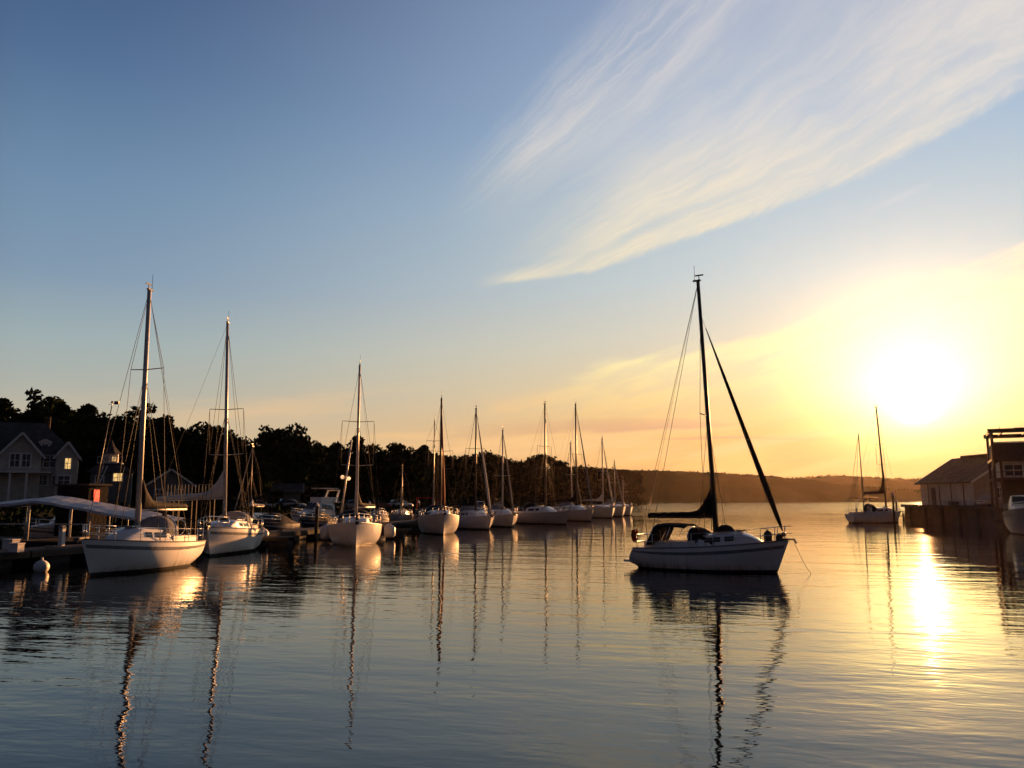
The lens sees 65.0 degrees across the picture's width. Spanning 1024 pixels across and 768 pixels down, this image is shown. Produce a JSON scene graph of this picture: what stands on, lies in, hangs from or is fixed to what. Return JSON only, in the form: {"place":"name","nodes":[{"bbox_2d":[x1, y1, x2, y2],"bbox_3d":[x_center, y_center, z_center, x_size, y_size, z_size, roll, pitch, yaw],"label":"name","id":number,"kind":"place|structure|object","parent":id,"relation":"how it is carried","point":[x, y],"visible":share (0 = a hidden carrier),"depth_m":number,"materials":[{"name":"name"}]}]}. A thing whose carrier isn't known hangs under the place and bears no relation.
{"place":"outdoors","nodes":[
{"label":"outdoors","id":0,"kind":"place"},
{"bbox_2d":[0,498,641,534],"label":"shore terrain","id":1,"kind":"structure","parent":0,"point":[9,530],"depth_m":77.69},
{"bbox_2d":[0,398,13,421],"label":"tree","id":2,"kind":"object","parent":1,"relation":"on","point":[6,404],"visible":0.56,"depth_m":127.26,"materials":[{"name":"green plant"}]},
{"bbox_2d":[6,406,21,421],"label":"broadleaf tree","id":3,"kind":"object","parent":1,"relation":"on","point":[15,413],"visible":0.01,"depth_m":125.84,"materials":[{"name":"green plant"}]},
{"bbox_2d":[0,387,71,422],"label":"broadleaf tree","id":4,"kind":"object","parent":1,"relation":"on","point":[48,401],"visible":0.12,"depth_m":122.35,"materials":[{"name":"green plant"}]},
{"bbox_2d":[0,417,81,506],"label":"clapboard house","id":5,"kind":"structure","parent":1,"relation":"on","point":[38,460],"depth_m":96.42,"materials":[{"name":"grey wood"}]},
{"bbox_2d":[8,453,20,467],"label":"window","id":6,"kind":"structure","parent":5,"relation":"in","point":[14,458],"depth_m":94.82,"materials":[{"name":"black glass"}]},
{"bbox_2d":[20,453,31,467],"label":"window","id":7,"kind":"structure","parent":5,"relation":"in","point":[26,458],"depth_m":95.35,"materials":[{"name":"black glass"}]},
{"bbox_2d":[41,455,56,467],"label":"window","id":8,"kind":"structure","parent":5,"relation":"in","point":[49,462],"depth_m":96.97,"materials":[{"name":"black glass"}]},
{"bbox_2d":[56,475,70,483],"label":"window","id":9,"kind":"structure","parent":5,"relation":"in","point":[61,479],"depth_m":96.78,"materials":[{"name":"black glass"}]},
{"bbox_2d":[63,457,72,469],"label":"window","id":10,"kind":"structure","parent":5,"relation":"in","point":[67,465],"depth_m":97.19,"materials":[{"name":"yellow glass"}]},
{"bbox_2d":[24,409,71,426],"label":"broadleaf tree","id":11,"kind":"object","parent":1,"relation":"on","point":[36,419],"visible":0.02,"depth_m":117.34,"materials":[{"name":"green plant"}]},
{"bbox_2d":[36,405,135,483],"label":"broadleaf tree","id":12,"kind":"object","parent":1,"relation":"on","point":[89,439],"visible":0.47,"depth_m":113.66,"materials":[{"name":"green plant"}]},
{"bbox_2d":[76,403,98,417],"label":"tree","id":13,"kind":"object","parent":1,"relation":"on","point":[88,408],"visible":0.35,"depth_m":122.97,"materials":[{"name":"green plant"}]},
{"bbox_2d":[67,413,114,435],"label":"broadleaf tree","id":14,"kind":"object","parent":1,"relation":"on","point":[86,420],"visible":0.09,"depth_m":117.86,"materials":[{"name":"green plant"}]},
{"bbox_2d":[89,409,124,436],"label":"broadleaf tree","id":15,"kind":"object","parent":1,"relation":"on","point":[103,414],"visible":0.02,"depth_m":122.76,"materials":[{"name":"green plant"}]},
{"bbox_2d":[86,440,136,506],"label":"tower house","id":16,"kind":"structure","parent":1,"relation":"on","point":[110,471],"depth_m":100.25,"materials":[{"name":"grey wood"}]},
{"bbox_2d":[79,439,146,503],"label":"broadleaf tree","id":17,"kind":"object","parent":1,"relation":"on","point":[118,447],"visible":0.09,"depth_m":113.26,"materials":[{"name":"green plant"}]},
{"bbox_2d":[116,440,150,492],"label":"broadleaf tree","id":18,"kind":"object","parent":1,"relation":"on","point":[134,457],"visible":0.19,"depth_m":114.33,"materials":[{"name":"green plant"}]},
{"bbox_2d":[98,406,172,453],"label":"broadleaf tree","id":19,"kind":"object","parent":1,"relation":"on","point":[128,427],"visible":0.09,"depth_m":123.37,"materials":[{"name":"green plant"}]},
{"bbox_2d":[106,427,173,495],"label":"broadleaf tree","id":20,"kind":"object","parent":1,"relation":"on","point":[119,434],"visible":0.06,"depth_m":121.69,"materials":[{"name":"green plant"}]},
{"bbox_2d":[115,403,179,446],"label":"broadleaf tree","id":21,"kind":"object","parent":1,"relation":"on","point":[158,420],"visible":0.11,"depth_m":127.43,"materials":[{"name":"green plant"}]},
{"bbox_2d":[126,438,179,505],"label":"broadleaf tree","id":22,"kind":"object","parent":1,"relation":"on","point":[149,461],"visible":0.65,"depth_m":115.00,"materials":[{"name":"green plant"}]},
{"bbox_2d":[154,420,177,451],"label":"tree","id":23,"kind":"object","parent":1,"relation":"on","point":[166,424],"visible":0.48,"depth_m":125.81,"materials":[{"name":"green plant"}]},
{"bbox_2d":[145,469,196,503],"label":"cottage","id":24,"kind":"structure","parent":1,"relation":"on","point":[172,476],"depth_m":107.11,"materials":[{"name":"grey wood"}]},
{"bbox_2d":[144,437,198,502],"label":"broadleaf tree","id":25,"kind":"object","parent":1,"relation":"on","point":[176,446],"visible":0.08,"depth_m":123.30,"materials":[{"name":"green plant"}]},
{"bbox_2d":[167,453,202,493],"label":"broadleaf tree","id":26,"kind":"object","parent":1,"relation":"on","point":[189,473],"visible":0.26,"depth_m":120.45,"materials":[{"name":"green plant"}]},
{"bbox_2d":[168,421,223,503],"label":"broadleaf tree","id":27,"kind":"object","parent":1,"relation":"on","point":[198,444],"visible":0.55,"depth_m":125.64,"materials":[{"name":"green plant"}]},
{"bbox_2d":[178,441,230,502],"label":"broadleaf tree","id":28,"kind":"object","parent":1,"relation":"on","point":[197,467],"visible":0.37,"depth_m":125.39,"materials":[{"name":"green plant"}]},
{"bbox_2d":[181,425,249,488],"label":"broadleaf tree","id":29,"kind":"object","parent":1,"relation":"on","point":[218,431],"visible":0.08,"depth_m":131.44,"materials":[{"name":"green plant"}]},
{"bbox_2d":[199,456,248,505],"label":"broadleaf tree","id":30,"kind":"object","parent":1,"relation":"on","point":[230,482],"visible":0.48,"depth_m":125.91,"materials":[{"name":"green plant"}]},
{"bbox_2d":[198,447,253,502],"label":"broadleaf tree","id":31,"kind":"object","parent":1,"relation":"on","point":[230,450],"visible":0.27,"depth_m":128.08,"materials":[{"name":"green plant"}]},
{"bbox_2d":[217,429,254,465],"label":"broadleaf tree","id":32,"kind":"object","parent":1,"relation":"on","point":[230,441],"visible":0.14,"depth_m":130.80,"materials":[{"name":"green plant"}]},
{"bbox_2d":[227,459,266,502],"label":"broadleaf tree","id":33,"kind":"object","parent":1,"relation":"on","point":[229,497],"visible":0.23,"depth_m":126.25,"materials":[{"name":"green plant"}]},
{"bbox_2d":[228,461,283,504],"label":"broadleaf tree","id":34,"kind":"object","parent":1,"relation":"on","point":[267,476],"visible":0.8,"depth_m":123.26,"materials":[{"name":"green plant"}]},
{"bbox_2d":[222,483,303,505],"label":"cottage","id":35,"kind":"structure","parent":1,"relation":"on","point":[292,490],"depth_m":128.12,"materials":[{"name":"wood"}]},
{"bbox_2d":[248,424,304,484],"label":"broadleaf tree","id":36,"kind":"object","parent":1,"relation":"on","point":[279,438],"visible":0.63,"depth_m":132.37,"materials":[{"name":"green plant"}]},
{"bbox_2d":[260,422,315,483],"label":"broadleaf tree","id":37,"kind":"object","parent":1,"relation":"on","point":[307,443],"visible":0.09,"depth_m":138.76,"materials":[{"name":"green plant"}]},
{"bbox_2d":[274,499,305,509],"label":"parked car","id":38,"kind":"object","parent":1,"relation":"on","point":[284,502],"visible":0.38,"depth_m":106.10,"materials":[{"name":"paint"}]},
{"bbox_2d":[257,431,327,502],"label":"broadleaf tree","id":39,"kind":"object","parent":1,"relation":"on","point":[323,453],"visible":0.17,"depth_m":135.27,"materials":[{"name":"green plant"}]},
{"bbox_2d":[273,447,322,502],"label":"broadleaf tree","id":40,"kind":"object","parent":1,"relation":"on","point":[300,469],"visible":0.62,"depth_m":132.78,"materials":[{"name":"green plant"}]},
{"bbox_2d":[289,426,334,496],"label":"broadleaf tree","id":41,"kind":"object","parent":1,"relation":"on","point":[317,462],"visible":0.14,"depth_m":140.46,"materials":[{"name":"green plant"}]},
{"bbox_2d":[0,495,646,533],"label":"undergrowth","id":42,"kind":"object","parent":1,"relation":"on","point":[20,516],"visible":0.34,"depth_m":101.68,"materials":[{"name":"green plant"}]},
{"bbox_2d":[312,440,342,499],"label":"broadleaf tree","id":43,"kind":"object","parent":1,"relation":"on","point":[327,461],"visible":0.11,"depth_m":147.65,"materials":[{"name":"green plant"}]},
{"bbox_2d":[319,445,352,496],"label":"broadleaf tree","id":44,"kind":"object","parent":1,"relation":"on","point":[331,449],"visible":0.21,"depth_m":153.10,"materials":[{"name":"green plant"}]},
{"bbox_2d":[332,440,366,503],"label":"broadleaf tree","id":45,"kind":"object","parent":1,"relation":"on","point":[337,445],"visible":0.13,"depth_m":159.53,"materials":[{"name":"green plant"}]},
{"bbox_2d":[332,457,375,501],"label":"broadleaf tree","id":46,"kind":"object","parent":1,"relation":"on","point":[349,483],"visible":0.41,"depth_m":154.16,"materials":[{"name":"green plant"}]},
{"bbox_2d":[347,435,373,476],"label":"pine tree","id":47,"kind":"object","parent":1,"relation":"on","point":[362,459],"visible":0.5,"depth_m":157.93,"materials":[{"name":"green plant"}]},
{"bbox_2d":[350,475,382,500],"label":"broadleaf tree","id":48,"kind":"object","parent":1,"relation":"on","point":[365,488],"visible":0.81,"depth_m":154.45,"materials":[{"name":"green plant"}]},
{"bbox_2d":[363,443,387,497],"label":"broadleaf tree","id":49,"kind":"object","parent":1,"relation":"on","point":[374,457],"visible":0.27,"depth_m":166.16,"materials":[{"name":"green plant"}]},
{"bbox_2d":[365,442,413,502],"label":"broadleaf tree","id":50,"kind":"object","parent":1,"relation":"on","point":[389,468],"visible":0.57,"depth_m":167.05,"materials":[{"name":"green plant"}]},
{"bbox_2d":[375,443,415,467],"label":"broadleaf tree","id":51,"kind":"object","parent":1,"relation":"on","point":[402,449],"visible":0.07,"depth_m":179.87,"materials":[{"name":"green plant"}]},
{"bbox_2d":[398,468,422,501],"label":"broadleaf tree","id":52,"kind":"object","parent":1,"relation":"on","point":[407,479],"visible":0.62,"depth_m":171.42,"materials":[{"name":"green plant"}]},
{"bbox_2d":[403,446,431,498],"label":"broadleaf tree","id":53,"kind":"object","parent":1,"relation":"on","point":[422,492],"visible":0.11,"depth_m":177.69,"materials":[{"name":"green plant"}]},
{"bbox_2d":[425,462,451,498],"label":"broadleaf tree","id":54,"kind":"object","parent":1,"relation":"on","point":[437,470],"visible":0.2,"depth_m":186.52,"materials":[{"name":"green plant"}]},
{"bbox_2d":[430,472,453,501],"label":"broadleaf tree","id":55,"kind":"object","parent":1,"relation":"on","point":[437,489],"visible":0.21,"depth_m":185.31,"materials":[{"name":"green plant"}]},
{"bbox_2d":[405,447,644,501],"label":"woods","id":56,"kind":"object","parent":1,"relation":"on","point":[518,470],"visible":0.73,"depth_m":262.92,"materials":[{"name":"green plant"}]},
{"bbox_2d":[0,502,1023,767],"bbox_3d":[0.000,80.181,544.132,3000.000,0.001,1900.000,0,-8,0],"label":"water","id":57,"kind":"structure","parent":0,"point":[584,644],"depth_m":15.67,"materials":[{"name":"blue liquid"}]},
{"bbox_2d":[33,557,49,571],"bbox_3d":[-19.285,7.450,32.954,0.600,0.660,0.585,0,-8,0],"label":"mooring buoy","id":58,"kind":"object","parent":57,"relation":"on","point":[41,565],"visible":0.81,"depth_m":32.77,"materials":[{"name":"white plastic"}]},
{"bbox_2d":[21,517,116,536],"bbox_3d":[-28.461,9.570,52.796,6.597,2.763,2.455,7,-10,-40],"label":"cabin cruiser","id":59,"kind":"object","parent":57,"relation":"on","point":[42,530],"visible":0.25,"depth_m":51.00,"materials":[{"name":"paint"}]},
{"bbox_2d":[72,279,205,575],"bbox_3d":[-15.906,1.732,34.826,2.756,13.350,7.447,-3,-8,12],"label":"sailing boat","id":60,"kind":"object","parent":57,"relation":"on","point":[155,543],"visible":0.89,"depth_m":34.11,"materials":[{"name":"paint"}]},
{"bbox_2d":[171,499,214,530],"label":"raised walkway","id":61,"kind":"structure","parent":57,"relation":"in","point":[195,511],"depth_m":73.99,"materials":[{"name":"brown wood"}]},
{"bbox_2d":[167,484,213,495],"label":"railing","id":62,"kind":"object","parent":61,"relation":"on","point":[188,487],"visible":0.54,"depth_m":73.48,"materials":[{"name":"grey wood"}]},
{"bbox_2d":[0,520,416,567],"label":"floating dock","id":63,"kind":"object","parent":57,"relation":"on","point":[57,554],"visible":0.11,"depth_m":37.73,"materials":[{"name":"brown wood"}]},
{"bbox_2d":[2,539,20,548],"bbox_3d":[-23.238,7.421,37.288,0.650,0.455,0.450,-2,-8,17],"label":"dock locker","id":64,"kind":"object","parent":63,"relation":"on","point":[5,544],"visible":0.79,"depth_m":37.13,"materials":[{"name":"white plastic"}]},
{"bbox_2d":[8,543,24,551],"bbox_3d":[-21.701,7.159,35.214,0.546,0.391,0.378,-2,-8,17],"label":"dock locker","id":65,"kind":"object","parent":63,"relation":"on","point":[16,547],"visible":1,"depth_m":35.07,"materials":[{"name":"white plastic"}]},
{"bbox_2d":[58,525,66,545],"bbox_3d":[-22.305,7.510,39.821,0.300,0.990,0.280,-2,-8,16],"label":"power pedestal","id":66,"kind":"object","parent":63,"relation":"on","point":[61,536],"visible":1,"depth_m":39.77,"materials":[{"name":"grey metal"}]},
{"bbox_2d":[54,484,112,536],"bbox_3d":[-27.066,7.906,50.562,2.900,3.221,1.800,-3,-9,20],"label":"kiosk","id":67,"kind":"object","parent":63,"relation":"on","point":[84,491],"visible":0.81,"depth_m":49.97,"materials":[{"name":"black wood"}]},
{"bbox_2d":[0,496,196,548],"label":"dock awning","id":68,"kind":"object","parent":63,"relation":"attached to","point":[74,503],"visible":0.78,"depth_m":45.05,"materials":[{"name":"fabric"}]},
{"bbox_2d":[96,401,118,483],"bbox_3d":[-29.395,5.852,57.750,1.697,9.322,0.180,0,-8,0],"label":"leaning vane pole","id":69,"kind":"object","parent":63,"relation":"on","point":[116,402],"visible":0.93,"depth_m":57.98,"materials":[{"name":"grey metal"}]},
{"bbox_2d":[340,441,351,513],"bbox_3d":[-12.609,7.918,60.394,0.985,7.298,0.355,0,-8,0],"label":"twin lamp post","id":70,"kind":"object","parent":63,"relation":"on","point":[346,478],"visible":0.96,"depth_m":60.48,"materials":[{"name":"brown"}]},
{"bbox_2d":[384,524,394,537],"bbox_3d":[-8.943,10.726,58.786,0.840,1.026,0.840,0,-8,0],"label":"dock fender","id":71,"kind":"object","parent":63,"relation":"attached to","point":[389,530],"visible":1,"depth_m":58.47,"materials":[{"name":"white rubber"}]},
{"bbox_2d":[156,317,263,555],"bbox_3d":[-17.502,2.914,46.051,5.683,14.250,9.247,-1,-8,-6],"label":"sailing boat","id":72,"kind":"object","parent":57,"relation":"on","point":[229,532],"visible":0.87,"depth_m":44.98,"materials":[{"name":"paint"}]},
{"bbox_2d":[234,443,268,517],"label":"sailing boat","id":73,"kind":"object","parent":57,"relation":"on","point":[251,499],"visible":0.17,"depth_m":76.90,"materials":[{"name":"paint"}]},
{"bbox_2d":[253,513,299,530],"bbox_3d":[-18.568,11.068,61.736,2.456,2.307,6.596,-1,-8,10],"label":"covered runabout","id":74,"kind":"object","parent":57,"relation":"on","point":[273,521],"visible":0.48,"depth_m":60.95,"materials":[{"name":"beige fabric"}]},
{"bbox_2d":[258,536,294,546],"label":"finger pier","id":75,"kind":"structure","parent":57,"relation":"on","point":[278,541],"depth_m":49.79,"materials":[{"name":"brown wood"}]},
{"bbox_2d":[290,488,340,522],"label":"flybridge cruiser","id":76,"kind":"object","parent":57,"relation":"on","point":[326,505],"visible":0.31,"depth_m":83.73,"materials":[{"name":"paint"}]},
{"bbox_2d":[314,502,318,538],"bbox_3d":[-14.497,12.035,59.409,0.306,6.528,0.322,0,-8,0],"label":"mooring pile","id":77,"kind":"object","parent":57,"relation":"in","point":[316,521],"visible":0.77,"depth_m":59.57,"materials":[{"name":"brown wood"}]},
{"bbox_2d":[299,512,335,527],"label":"covered runabout","id":78,"kind":"object","parent":57,"relation":"on","point":[307,520],"visible":0.47,"depth_m":67.42,"materials":[{"name":"blue paint"}]},
{"bbox_2d":[328,364,381,546],"bbox_3d":[-10.435,4.585,54.243,3.556,13.150,9.447,2,-8,-12],"label":"sailing boat","id":79,"kind":"object","parent":57,"relation":"on","point":[355,527],"visible":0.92,"depth_m":52.13,"materials":[{"name":"paint"}]},
{"bbox_2d":[320,524,329,539],"bbox_3d":[-12.990,10.316,56.091,0.840,1.080,0.840,0,-8,0],"label":"dock fender","id":80,"kind":"object","parent":79,"relation":"attached to","point":[324,532],"visible":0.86,"depth_m":55.74,"materials":[{"name":"white rubber"}]},
{"bbox_2d":[371,510,388,522],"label":"open launch","id":81,"kind":"object","parent":57,"relation":"on","point":[384,516],"visible":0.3,"depth_m":80.50,"materials":[{"name":"paint"}]},
{"bbox_2d":[391,466,412,520],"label":"sailing boat","id":82,"kind":"object","parent":57,"relation":"on","point":[401,514],"visible":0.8,"depth_m":93.38,"materials":[{"name":"paint"}]},
{"bbox_2d":[421,418,442,515],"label":"sailing boat","id":83,"kind":"object","parent":57,"relation":"on","point":[433,500],"visible":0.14,"depth_m":82.85,"materials":[{"name":"paint"}]},
{"bbox_2d":[417,395,458,534],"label":"sailing boat","id":84,"kind":"object","parent":57,"relation":"on","point":[440,519],"visible":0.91,"depth_m":67.99,"materials":[{"name":"paint"},{"name":"red canvas"},{"name":"stainless steel"}]},
{"bbox_2d":[450,408,493,529],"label":"sailing boat","id":85,"kind":"object","parent":57,"relation":"on","point":[471,516],"visible":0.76,"depth_m":78.80,"materials":[{"name":"paint"}]},
{"bbox_2d":[486,424,517,526],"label":"sailing boat","id":86,"kind":"object","parent":57,"relation":"on","point":[504,516],"visible":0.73,"depth_m":84.46,"materials":[{"name":"paint"}]},
{"bbox_2d":[510,401,571,523],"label":"sailing boat","id":87,"kind":"object","parent":57,"relation":"on","point":[530,513],"visible":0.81,"depth_m":94.86,"materials":[{"name":"paint"}]},
{"bbox_2d":[547,402,594,520],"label":"sailing boat","id":88,"kind":"object","parent":57,"relation":"on","point":[579,513],"visible":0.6,"depth_m":107.41,"materials":[{"name":"paint"}]},
{"bbox_2d":[561,441,583,506],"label":"sailing boat","id":89,"kind":"object","parent":57,"relation":"on","point":[570,449],"visible":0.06,"depth_m":112.04,"materials":[{"name":"paint"}]},
{"bbox_2d":[582,436,614,517],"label":"sailing boat","id":90,"kind":"object","parent":57,"relation":"on","point":[602,510],"visible":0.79,"depth_m":122.60,"materials":[{"name":"paint"}]},
{"bbox_2d":[605,460,624,516],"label":"sailing boat","id":91,"kind":"object","parent":57,"relation":"on","point":[619,511],"visible":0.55,"depth_m":131.08,"materials":[{"name":"paint"}]},
{"bbox_2d":[616,479,632,515],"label":"sailing boat","id":92,"kind":"object","parent":57,"relation":"on","point":[628,510],"visible":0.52,"depth_m":139.04,"materials":[{"name":"paint"}]},
{"bbox_2d":[624,272,797,572],"bbox_3d":[8.331,1.508,34.677,7.122,13.750,2.556,-4,-9,29],"label":"sailing boat","id":93,"kind":"object","parent":57,"relation":"on","point":[725,548],"visible":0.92,"depth_m":33.45,"materials":[{"name":"paint"}]},
{"bbox_2d":[845,401,903,522],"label":"sailing ketch","id":94,"kind":"object","parent":57,"relation":"on","point":[871,513],"visible":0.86,"depth_m":98.10,"materials":[{"name":"paint"}]},
{"bbox_2d":[901,504,1007,528],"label":"stone quay","id":95,"kind":"structure","parent":57,"relation":"in","point":[974,515],"depth_m":90.18,"materials":[{"name":"stone"}]},
{"bbox_2d":[914,453,1001,506],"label":"long shed","id":96,"kind":"structure","parent":95,"relation":"on","point":[962,479],"depth_m":105.12,"materials":[{"name":"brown wood"}]},
{"bbox_2d":[975,493,995,506],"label":"dinghy","id":97,"kind":"object","parent":95,"relation":"on","point":[983,498],"visible":0.64,"depth_m":90.23,"materials":[{"name":"paint"}]},
{"bbox_2d":[983,426,1023,521],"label":"terrace building","id":98,"kind":"structure","parent":95,"relation":"on","point":[1006,460],"depth_m":81.83,"materials":[{"name":"brown wood"}]},
{"bbox_2d":[1003,464,1023,476],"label":"window","id":99,"kind":"structure","parent":98,"relation":"in","point":[1006,467],"depth_m":82.08,"materials":[{"name":"black glass"}]},
{"bbox_2d":[1002,495,1023,534],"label":"motor cruiser","id":100,"kind":"object","parent":57,"relation":"on","point":[1013,516],"visible":0.92,"depth_m":66.95,"materials":[{"name":"paint"}]},
{"bbox_2d":[0,0,1023,479],"label":"sky","id":101,"kind":"structure","parent":0,"point":[502,209],"materials":[{"name":"blue"}]},
{"bbox_2d":[453,466,920,501],"bbox_3d":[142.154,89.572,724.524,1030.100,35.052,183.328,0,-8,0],"label":"hills","id":102,"kind":"structure","parent":0,"point":[681,486],"depth_m":663.29,"materials":[{"name":"tree foliage"},{"name":"grass"},{"name":"green plant"}]},
{"bbox_2d":[802,476,920,489],"bbox_3d":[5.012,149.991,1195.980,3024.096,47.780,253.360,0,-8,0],"label":"hills","id":103,"kind":"structure","parent":0,"point":[896,484],"depth_m":1142.95,"materials":[{"name":"green plant"}]},
{"bbox_2d":[613,469,921,493],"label":"woods","id":104,"kind":"object","parent":103,"relation":"on","point":[840,476],"visible":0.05,"depth_m":1177.06,"materials":[{"name":"green plant"}]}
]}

